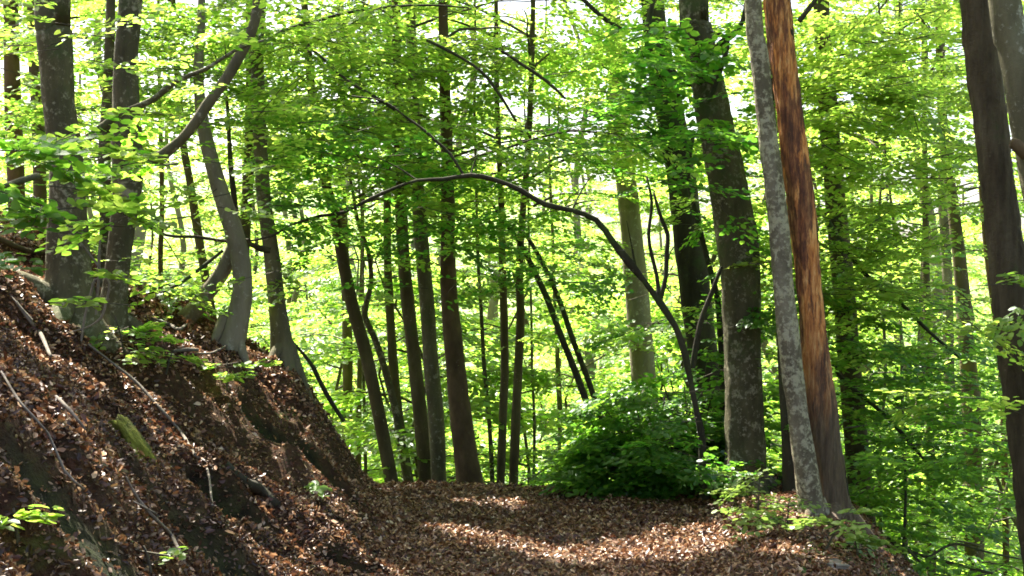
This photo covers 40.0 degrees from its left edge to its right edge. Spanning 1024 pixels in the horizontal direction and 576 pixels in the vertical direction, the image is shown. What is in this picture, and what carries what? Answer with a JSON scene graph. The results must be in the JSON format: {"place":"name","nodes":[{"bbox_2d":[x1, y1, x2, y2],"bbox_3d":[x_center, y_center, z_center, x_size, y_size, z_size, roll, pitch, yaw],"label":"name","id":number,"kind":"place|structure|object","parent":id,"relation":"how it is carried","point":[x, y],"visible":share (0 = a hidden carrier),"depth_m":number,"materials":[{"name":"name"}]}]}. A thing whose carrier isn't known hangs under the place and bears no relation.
{"place":"outdoors","nodes":[
{"label":"outdoors","id":0,"kind":"place"},
{"bbox_2d":[0,215,389,575],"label":"earth bank","id":1,"kind":"structure","parent":0,"point":[34,469],"depth_m":8.61,"materials":[{"name":"soil"}]},
{"bbox_2d":[0,504,64,544],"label":"beech seedling","id":2,"kind":"object","parent":1,"relation":"on","point":[33,515],"visible":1,"depth_m":4.26,"materials":[{"name":"green plant"}]},
{"bbox_2d":[32,194,110,340],"bbox_3d":[-2.919,-0.134,9.305,0.526,0.974,0.022,0,-1,0],"label":"dead twig clump","id":3,"kind":"object","parent":1,"relation":"on","point":[98,265],"visible":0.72,"depth_m":9.30,"materials":[{"name":"brown wood"}]},
{"bbox_2d":[0,115,197,299],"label":"beech tree","id":4,"kind":"object","parent":1,"relation":"on","point":[148,197],"visible":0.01,"depth_m":17.12,"materials":[{"name":"green plant"}]},
{"bbox_2d":[98,0,115,286],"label":"beech tree","id":5,"kind":"object","parent":1,"relation":"on","point":[109,44],"visible":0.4,"depth_m":11.01,"materials":[{"name":"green plant"}]},
{"bbox_2d":[3,0,226,210],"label":"beech tree","id":6,"kind":"object","parent":1,"relation":"on","point":[11,62],"visible":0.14,"depth_m":14.48,"materials":[{"name":"green plant"}]},
{"bbox_2d":[18,0,228,220],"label":"beech tree","id":7,"kind":"object","parent":1,"relation":"on","point":[40,191],"visible":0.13,"depth_m":15.50,"materials":[{"name":"green plant"}]},
{"bbox_2d":[0,0,263,361],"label":"beech tree","id":8,"kind":"object","parent":1,"relation":"on","point":[59,150],"visible":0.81,"depth_m":9.71,"materials":[{"name":"green plant"}]},
{"bbox_2d":[108,414,158,470],"bbox_3d":[-1.706,0.777,6.481,0.309,0.383,0.245,0,-1,0],"label":"mossy rock","id":9,"kind":"object","parent":1,"relation":"on","point":[126,428],"visible":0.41,"depth_m":6.44,"materials":[{"name":"stone"}]},
{"bbox_2d":[89,314,189,349],"bbox_3d":[-2.731,0.342,9.863,0.865,0.313,0.587,1,-2,-31],"label":"beech seedling","id":10,"kind":"object","parent":1,"relation":"on","point":[143,329],"visible":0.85,"depth_m":9.86,"materials":[{"name":"green plant"}]},
{"bbox_2d":[88,344,212,505],"bbox_3d":[-1.837,0.716,7.949,0.550,0.764,3.268,1,-1,-26],"label":"fallen branch","id":11,"kind":"object","parent":1,"relation":"on","point":[150,397],"visible":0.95,"depth_m":9.19,"materials":[{"name":"wood"}]},
{"bbox_2d":[0,0,317,337],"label":"beech tree","id":12,"kind":"object","parent":1,"relation":"on","point":[125,132],"visible":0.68,"depth_m":10.31,"materials":[{"name":"green plant"}]},
{"bbox_2d":[120,344,211,374],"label":"beech seedling","id":13,"kind":"object","parent":1,"relation":"on","point":[196,360],"visible":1,"depth_m":9.83,"materials":[{"name":"green plant"}]},
{"bbox_2d":[0,0,340,383],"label":"beech tree","id":14,"kind":"object","parent":1,"relation":"on","point":[230,329],"visible":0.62,"depth_m":11.37,"materials":[{"name":"green plant"}]},
{"bbox_2d":[71,0,300,292],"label":"beech tree","id":15,"kind":"object","parent":1,"relation":"on","point":[160,237],"visible":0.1,"depth_m":17.52,"materials":[{"name":"brown plant"}]},
{"bbox_2d":[71,0,332,317],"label":"beech tree","id":16,"kind":"object","parent":1,"relation":"on","point":[199,245],"visible":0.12,"depth_m":16.99,"materials":[{"name":"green plant"}]},
{"bbox_2d":[0,210,420,575],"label":"bank leaf litter","id":17,"kind":"object","parent":1,"relation":"on","point":[98,394],"visible":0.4,"depth_m":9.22,"materials":[{"name":"brown plant"}]},
{"bbox_2d":[0,0,462,422],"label":"beech tree","id":18,"kind":"object","parent":1,"relation":"on","point":[283,347],"visible":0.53,"depth_m":11.85,"materials":[{"name":"green plant"}]},
{"bbox_2d":[195,358,281,389],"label":"beech seedling","id":19,"kind":"object","parent":1,"relation":"on","point":[226,376],"visible":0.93,"depth_m":10.35,"materials":[{"name":"green plant"}]},
{"bbox_2d":[240,1,254,251],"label":"beech tree","id":20,"kind":"object","parent":1,"relation":"on","point":[247,228],"visible":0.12,"depth_m":13.38,"materials":[{"name":"brown plant"}]},
{"bbox_2d":[187,0,674,228],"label":"beech tree","id":21,"kind":"object","parent":1,"relation":"on","point":[311,99],"visible":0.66,"depth_m":12.80,"materials":[{"name":"green plant"}]},
{"bbox_2d":[0,173,1017,554],"bbox_3d":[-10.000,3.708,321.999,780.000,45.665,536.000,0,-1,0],"label":"meadow hillside","id":22,"kind":"structure","parent":0,"point":[614,235],"depth_m":184.89,"materials":[{"name":"green plant"}]},
{"bbox_2d":[191,98,350,390],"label":"beech tree","id":23,"kind":"object","parent":22,"relation":"on","point":[286,249],"visible":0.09,"depth_m":53.77,"materials":[{"name":"green plant"}]},
{"bbox_2d":[474,128,623,440],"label":"beech tree","id":24,"kind":"object","parent":22,"relation":"on","point":[587,233],"visible":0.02,"depth_m":55.97,"materials":[{"name":"green plant"}]},
{"bbox_2d":[511,147,642,431],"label":"beech tree","id":25,"kind":"object","parent":22,"relation":"on","point":[612,223],"visible":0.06,"depth_m":60.42,"materials":[{"name":"green plant"}]},
{"bbox_2d":[524,145,682,429],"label":"beech tree","id":26,"kind":"object","parent":22,"relation":"on","point":[583,182],"visible":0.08,"depth_m":67.42,"materials":[{"name":"green plant"}]},
{"bbox_2d":[0,0,1023,240],"label":"sky","id":27,"kind":"structure","parent":0,"point":[512,7],"materials":[{"name":"white"}]},
{"bbox_2d":[362,472,923,575],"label":"forest path","id":28,"kind":"structure","parent":0,"point":[576,557],"depth_m":10.16,"materials":[{"name":"brown plant"}]},
{"bbox_2d":[148,57,772,500],"bbox_3d":[-0.160,0.163,11.815,4.921,3.637,3.479,-1,-1,25],"label":"arching beech","id":29,"kind":"object","parent":28,"relation":"on","point":[700,475],"visible":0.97,"depth_m":11.81,"materials":[{"name":"green plant"}]},
{"bbox_2d":[515,366,780,503],"bbox_3d":[1.270,1.426,12.891,2.505,1.391,2.158,-1,-1,27],"label":"beech bush","id":30,"kind":"object","parent":28,"relation":"on","point":[595,445],"visible":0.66,"depth_m":12.45,"materials":[{"name":"green plant"}]},
{"bbox_2d":[591,352,781,490],"bbox_3d":[1.756,1.353,13.245,2.114,1.522,2.184,0,-1,0],"label":"beech bush","id":31,"kind":"object","parent":28,"relation":"on","point":[715,401],"visible":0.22,"depth_m":12.88,"materials":[{"name":"green plant"}]},
{"bbox_2d":[614,109,792,445],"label":"forest tree","id":32,"kind":"object","parent":28,"relation":"on","point":[670,219],"visible":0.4,"depth_m":13.19,"materials":[{"name":"green plant"}]},
{"bbox_2d":[700,467,799,530],"bbox_3d":[1.772,1.588,10.425,0.728,0.483,1.009,0,-1,0],"label":"beech seedling","id":33,"kind":"object","parent":28,"relation":"on","point":[742,487],"visible":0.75,"depth_m":10.50,"materials":[{"name":"green plant"}]},
{"bbox_2d":[711,495,831,541],"bbox_3d":[1.873,1.593,9.770,0.891,0.324,0.674,1,-1,-21],"label":"beech seedling","id":34,"kind":"object","parent":28,"relation":"on","point":[749,513],"visible":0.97,"depth_m":9.76,"materials":[{"name":"green plant"}]},
{"bbox_2d":[810,529,908,558],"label":"beech seedling","id":35,"kind":"object","parent":28,"relation":"on","point":[876,541],"visible":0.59,"depth_m":9.45,"materials":[{"name":"green plant"}]},
{"bbox_2d":[796,519,912,575],"bbox_3d":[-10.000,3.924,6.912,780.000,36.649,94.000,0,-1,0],"label":"ground","id":36,"kind":"structure","parent":0,"point":[850,559],"depth_m":9.79,"materials":[{"name":"soil"}]},
{"bbox_2d":[0,0,309,288],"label":"beech tree","id":37,"kind":"object","parent":36,"relation":"on","point":[139,229],"visible":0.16,"depth_m":31.44,"materials":[{"name":"green plant"}]},
{"bbox_2d":[96,217,267,325],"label":"beech tree","id":38,"kind":"object","parent":36,"relation":"on","point":[221,303],"visible":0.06,"depth_m":20.62,"materials":[{"name":"green plant"}]},
{"bbox_2d":[139,71,258,330],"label":"beech tree","id":39,"kind":"object","parent":36,"relation":"on","point":[182,242],"visible":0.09,"depth_m":46.28,"materials":[{"name":"green plant"}]},
{"bbox_2d":[154,92,354,433],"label":"beech tree","id":40,"kind":"object","parent":36,"relation":"on","point":[256,260],"visible":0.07,"depth_m":45.64,"materials":[{"name":"green plant"}]},
{"bbox_2d":[212,84,380,448],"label":"beech tree","id":41,"kind":"object","parent":36,"relation":"on","point":[294,297],"visible":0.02,"depth_m":51.23,"materials":[{"name":"green plant"}]},
{"bbox_2d":[139,0,473,482],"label":"forest tree","id":42,"kind":"object","parent":36,"relation":"on","point":[371,378],"visible":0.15,"depth_m":15.13,"materials":[{"name":"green plant"}]},
{"bbox_2d":[225,227,403,469],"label":"beech tree","id":43,"kind":"object","parent":36,"relation":"on","point":[262,332],"visible":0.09,"depth_m":34.91,"materials":[{"name":"green plant"}]},
{"bbox_2d":[265,207,453,482],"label":"beech tree","id":44,"kind":"object","parent":36,"relation":"on","point":[322,302],"visible":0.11,"depth_m":20.82,"materials":[{"name":"green plant"}]},
{"bbox_2d":[217,251,508,480],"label":"beech tree","id":45,"kind":"object","parent":36,"relation":"on","point":[319,326],"visible":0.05,"depth_m":27.10,"materials":[{"name":"green plant"}]},
{"bbox_2d":[190,0,543,450],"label":"forest tree","id":46,"kind":"object","parent":36,"relation":"on","point":[347,371],"visible":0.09,"depth_m":18.94,"materials":[{"name":"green plant"}]},
{"bbox_2d":[235,25,504,482],"bbox_3d":[-1.604,-0.076,15.895,3.065,5.929,3.114,0,-1,0],"label":"forest tree","id":47,"kind":"object","parent":36,"relation":"on","point":[391,394],"visible":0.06,"depth_m":15.95,"materials":[{"name":"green plant"}]},
{"bbox_2d":[273,0,491,467],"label":"forest tree","id":48,"kind":"object","parent":36,"relation":"on","point":[359,364],"visible":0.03,"depth_m":19.95,"materials":[{"name":"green plant"}]},
{"bbox_2d":[270,4,495,473],"bbox_3d":[-1.777,-0.487,18.029,3.316,8.007,2.821,0,-1,0],"label":"young tree","id":49,"kind":"object","parent":36,"relation":"on","point":[363,377],"visible":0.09,"depth_m":18.01,"materials":[{"name":"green plant"}]},
{"bbox_2d":[291,244,496,481],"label":"beech tree","id":50,"kind":"object","parent":36,"relation":"on","point":[335,328],"visible":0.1,"depth_m":24.23,"materials":[{"name":"green plant"}]},
{"bbox_2d":[275,0,518,481],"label":"forest tree","id":51,"kind":"object","parent":36,"relation":"on","point":[392,348],"visible":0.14,"depth_m":16.95,"materials":[{"name":"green plant"}]},
{"bbox_2d":[263,3,530,423],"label":"beech tree","id":52,"kind":"object","parent":36,"relation":"on","point":[412,246],"visible":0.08,"depth_m":43.10,"materials":[{"name":"green plant"}]},
{"bbox_2d":[252,210,579,485],"bbox_3d":[-1.415,1.401,17.354,4.607,4.869,4.793,0,-1,-3],"label":"beech tree","id":53,"kind":"object","parent":36,"relation":"on","point":[353,430],"visible":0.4,"depth_m":16.96,"materials":[{"name":"green plant"}]},
{"bbox_2d":[303,247,546,481],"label":"beech tree","id":54,"kind":"object","parent":36,"relation":"on","point":[374,474],"visible":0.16,"depth_m":18.35,"materials":[{"name":"green plant"}]},
{"bbox_2d":[352,381,509,481],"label":"beech tree","id":55,"kind":"object","parent":36,"relation":"on","point":[376,457],"visible":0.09,"depth_m":21.09,"materials":[{"name":"green plant"}]},
{"bbox_2d":[217,0,663,482],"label":"forest tree","id":56,"kind":"object","parent":36,"relation":"on","point":[420,415],"visible":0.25,"depth_m":15.32,"materials":[{"name":"green plant"}]},
{"bbox_2d":[335,0,605,482],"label":"forest tree","id":57,"kind":"object","parent":36,"relation":"on","point":[482,338],"visible":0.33,"depth_m":16.48,"materials":[{"name":"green plant"}]},
{"bbox_2d":[341,0,623,447],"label":"beech tree","id":58,"kind":"object","parent":36,"relation":"on","point":[492,307],"visible":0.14,"depth_m":46.50,"materials":[{"name":"green plant"}]},
{"bbox_2d":[275,0,694,481],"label":"forest tree","id":59,"kind":"object","parent":36,"relation":"on","point":[436,428],"visible":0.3,"depth_m":14.93,"materials":[{"name":"green plant"}]},
{"bbox_2d":[280,0,697,482],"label":"tree","id":60,"kind":"object","parent":36,"relation":"on","point":[467,465],"visible":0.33,"depth_m":14.22,"materials":[{"name":"brown plant"}]},
{"bbox_2d":[397,259,625,484],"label":"beech tree","id":61,"kind":"object","parent":36,"relation":"on","point":[547,387],"visible":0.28,"depth_m":17.32,"materials":[{"name":"green plant"}]},
{"bbox_2d":[339,0,706,483],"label":"forest tree","id":62,"kind":"object","parent":36,"relation":"on","point":[503,397],"visible":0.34,"depth_m":15.77,"materials":[{"name":"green plant"}]},
{"bbox_2d":[432,132,615,476],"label":"beech tree","id":63,"kind":"object","parent":36,"relation":"on","point":[528,326],"visible":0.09,"depth_m":51.59,"materials":[{"name":"green plant"}]},
{"bbox_2d":[168,0,882,428],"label":"beech tree","id":64,"kind":"object","parent":36,"relation":"on","point":[638,310],"visible":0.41,"depth_m":14.20,"materials":[{"name":"green plant"}]},
{"bbox_2d":[312,0,760,484],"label":"forest tree","id":65,"kind":"object","parent":36,"relation":"on","point":[516,406],"visible":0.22,"depth_m":15.57,"materials":[{"name":"green plant"}]},
{"bbox_2d":[407,14,668,478],"bbox_3d":[0.190,-0.574,17.928,3.598,7.839,2.653,-1,-2,42],"label":"young tree","id":66,"kind":"object","parent":36,"relation":"on","point":[605,194],"visible":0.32,"depth_m":17.50,"materials":[{"name":"green plant"}]},
{"bbox_2d":[421,179,658,477],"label":"leaning sapling","id":67,"kind":"object","parent":36,"relation":"on","point":[567,353],"visible":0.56,"depth_m":14.77,"materials":[{"name":"green plant"}]},
{"bbox_2d":[437,1,648,482],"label":"young tree","id":68,"kind":"object","parent":36,"relation":"on","point":[557,353],"visible":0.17,"depth_m":18.94,"materials":[{"name":"green plant"}]},
{"bbox_2d":[462,209,652,467],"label":"leaning sapling","id":69,"kind":"object","parent":36,"relation":"on","point":[581,362],"visible":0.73,"depth_m":15.06,"materials":[{"name":"green plant"}]},
{"bbox_2d":[473,269,682,484],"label":"beech tree","id":70,"kind":"object","parent":36,"relation":"on","point":[522,443],"visible":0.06,"depth_m":21.93,"materials":[{"name":"green plant"}]},
{"bbox_2d":[479,0,707,449],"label":"beech tree","id":71,"kind":"object","parent":36,"relation":"on","point":[541,229],"visible":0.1,"depth_m":44.53,"materials":[{"name":"green plant"}]},
{"bbox_2d":[519,271,716,474],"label":"beech tree","id":72,"kind":"object","parent":36,"relation":"on","point":[653,318],"visible":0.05,"depth_m":19.13,"materials":[{"name":"green plant"}]},
{"bbox_2d":[568,246,781,470],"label":"beech tree","id":73,"kind":"object","parent":36,"relation":"on","point":[655,307],"visible":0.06,"depth_m":20.73,"materials":[{"name":"green plant"}]},
{"bbox_2d":[641,0,719,414],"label":"beech tree","id":74,"kind":"object","parent":36,"relation":"on","point":[692,270],"visible":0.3,"depth_m":14.88,"materials":[{"name":"brown plant"}]},
{"bbox_2d":[596,88,771,409],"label":"beech tree","id":75,"kind":"object","parent":36,"relation":"on","point":[670,257],"visible":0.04,"depth_m":44.08,"materials":[{"name":"green plant"}]},
{"bbox_2d":[557,47,877,486],"bbox_3d":[2.458,0.212,17.844,4.480,7.573,4.512,0,-1,17],"label":"beech tree","id":76,"kind":"object","parent":36,"relation":"on","point":[633,336],"visible":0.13,"depth_m":17.14,"materials":[{"name":"green plant"}]},
{"bbox_2d":[577,0,865,500],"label":"beech tree","id":77,"kind":"object","parent":36,"relation":"on","point":[743,323],"visible":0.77,"depth_m":12.14,"materials":[{"name":"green plant"}]},
{"bbox_2d":[767,47,795,491],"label":"beech tree","id":78,"kind":"object","parent":36,"relation":"on","point":[788,478],"visible":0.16,"depth_m":11.83,"materials":[{"name":"brown plant"}]},
{"bbox_2d":[557,0,1009,477],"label":"beech tree","id":79,"kind":"object","parent":36,"relation":"on","point":[765,344],"visible":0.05,"depth_m":27.12,"materials":[{"name":"green plant"}]},
{"bbox_2d":[744,0,829,517],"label":"beech tree","id":80,"kind":"object","parent":36,"relation":"on","point":[808,483],"visible":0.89,"depth_m":10.55,"materials":[{"name":"grey plant"}]},
{"bbox_2d":[763,0,888,551],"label":"dead tree","id":81,"kind":"object","parent":36,"relation":"on","point":[822,405],"visible":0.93,"depth_m":10.68,"materials":[{"name":"brown wood"}]},
{"bbox_2d":[781,506,888,550],"bbox_3d":[2.115,1.592,9.302,0.659,0.336,0.878,-1,-1,29],"label":"beech seedling","id":82,"kind":"object","parent":36,"relation":"on","point":[809,521],"visible":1,"depth_m":9.20,"materials":[{"name":"green plant"}]},
{"bbox_2d":[690,0,1022,575],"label":"beech tree","id":83,"kind":"object","parent":36,"relation":"on","point":[829,156],"visible":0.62,"depth_m":12.32,"materials":[{"name":"green plant"}]},
{"bbox_2d":[716,0,1020,556],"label":"forest tree","id":84,"kind":"object","parent":36,"relation":"on","point":[893,218],"visible":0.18,"depth_m":17.17,"materials":[{"name":"green plant"}]},
{"bbox_2d":[729,0,1023,554],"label":"beech tree","id":85,"kind":"object","parent":36,"relation":"on","point":[935,273],"visible":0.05,"depth_m":26.95,"materials":[{"name":"green plant"}]},
{"bbox_2d":[736,0,1016,575],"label":"forest tree","id":86,"kind":"object","parent":36,"relation":"on","point":[925,277],"visible":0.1,"depth_m":17.97,"materials":[{"name":"green plant"}]},
{"bbox_2d":[734,0,1023,529],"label":"forest tree","id":87,"kind":"object","parent":36,"relation":"on","point":[882,189],"visible":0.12,"depth_m":17.49,"materials":[{"name":"green plant"}]},
{"bbox_2d":[745,0,1018,574],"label":"forest tree","id":88,"kind":"object","parent":36,"relation":"on","point":[961,278],"visible":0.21,"depth_m":18.91,"materials":[{"name":"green plant"}]},
{"bbox_2d":[762,337,1006,575],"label":"beech tree","id":89,"kind":"object","parent":36,"relation":"on","point":[920,518],"visible":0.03,"depth_m":17.18,"materials":[{"name":"green plant"}]},
{"bbox_2d":[761,109,1008,523],"bbox_3d":[7.796,3.836,31.979,8.192,16.202,7.229,-1,-2,33],"label":"beech tree","id":90,"kind":"object","parent":36,"relation":"on","point":[763,362],"visible":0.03,"depth_m":32.31,"materials":[{"name":"green plant"}]},
{"bbox_2d":[766,69,1021,567],"bbox_3d":[10.793,3.786,38.821,8.108,20.916,7.658,0,-1,11],"label":"beech tree","id":91,"kind":"object","parent":36,"relation":"on","point":[977,275],"visible":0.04,"depth_m":38.04,"materials":[{"name":"green plant"}]},
{"bbox_2d":[799,0,1009,575],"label":"forest tree","id":92,"kind":"object","parent":36,"relation":"on","point":[1006,531],"visible":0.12,"depth_m":19.98,"materials":[{"name":"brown plant"}]},
{"bbox_2d":[795,0,1023,575],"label":"tree","id":93,"kind":"object","parent":36,"relation":"on","point":[985,98],"visible":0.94,"depth_m":9.58,"materials":[{"name":"green plant"}]},
{"bbox_2d":[796,2,1023,560],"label":"forest tree","id":94,"kind":"object","parent":36,"relation":"on","point":[919,334],"visible":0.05,"depth_m":23.98,"materials":[{"name":"green plant"}]},
{"bbox_2d":[812,0,1023,575],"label":"forest tree","id":95,"kind":"object","parent":36,"relation":"on","point":[947,276],"visible":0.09,"depth_m":22.95,"materials":[{"name":"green plant"}]},
{"bbox_2d":[840,402,1009,575],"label":"beech tree","id":96,"kind":"object","parent":36,"relation":"on","point":[920,475],"visible":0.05,"depth_m":19.15,"materials":[{"name":"green plant"}]},
{"bbox_2d":[873,177,1023,559],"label":"beech tree","id":97,"kind":"object","parent":36,"relation":"on","point":[912,335],"visible":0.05,"depth_m":47.19,"materials":[{"name":"green plant"}]},
{"bbox_2d":[875,338,1022,574],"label":"beech tree","id":98,"kind":"object","parent":36,"relation":"on","point":[986,510],"visible":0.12,"depth_m":19.09,"materials":[{"name":"green plant"}]},
{"bbox_2d":[876,412,1022,575],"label":"beech tree","id":99,"kind":"object","parent":36,"relation":"on","point":[956,492],"visible":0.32,"depth_m":17.58,"materials":[{"name":"green plant"}]},
{"bbox_2d":[880,470,1021,574],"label":"fallen branch","id":100,"kind":"object","parent":36,"relation":"on","point":[913,553],"visible":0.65,"depth_m":11.99,"materials":[{"name":"brown wood"}]},
{"bbox_2d":[898,112,1023,568],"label":"beech tree","id":101,"kind":"object","parent":36,"relation":"on","point":[980,322],"visible":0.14,"depth_m":32.70,"materials":[{"name":"green plant"}]},
{"bbox_2d":[988,0,1023,200],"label":"beech tree","id":102,"kind":"object","parent":36,"relation":"on","point":[1007,21],"visible":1,"depth_m":8.96,"materials":[{"name":"grey plant"}]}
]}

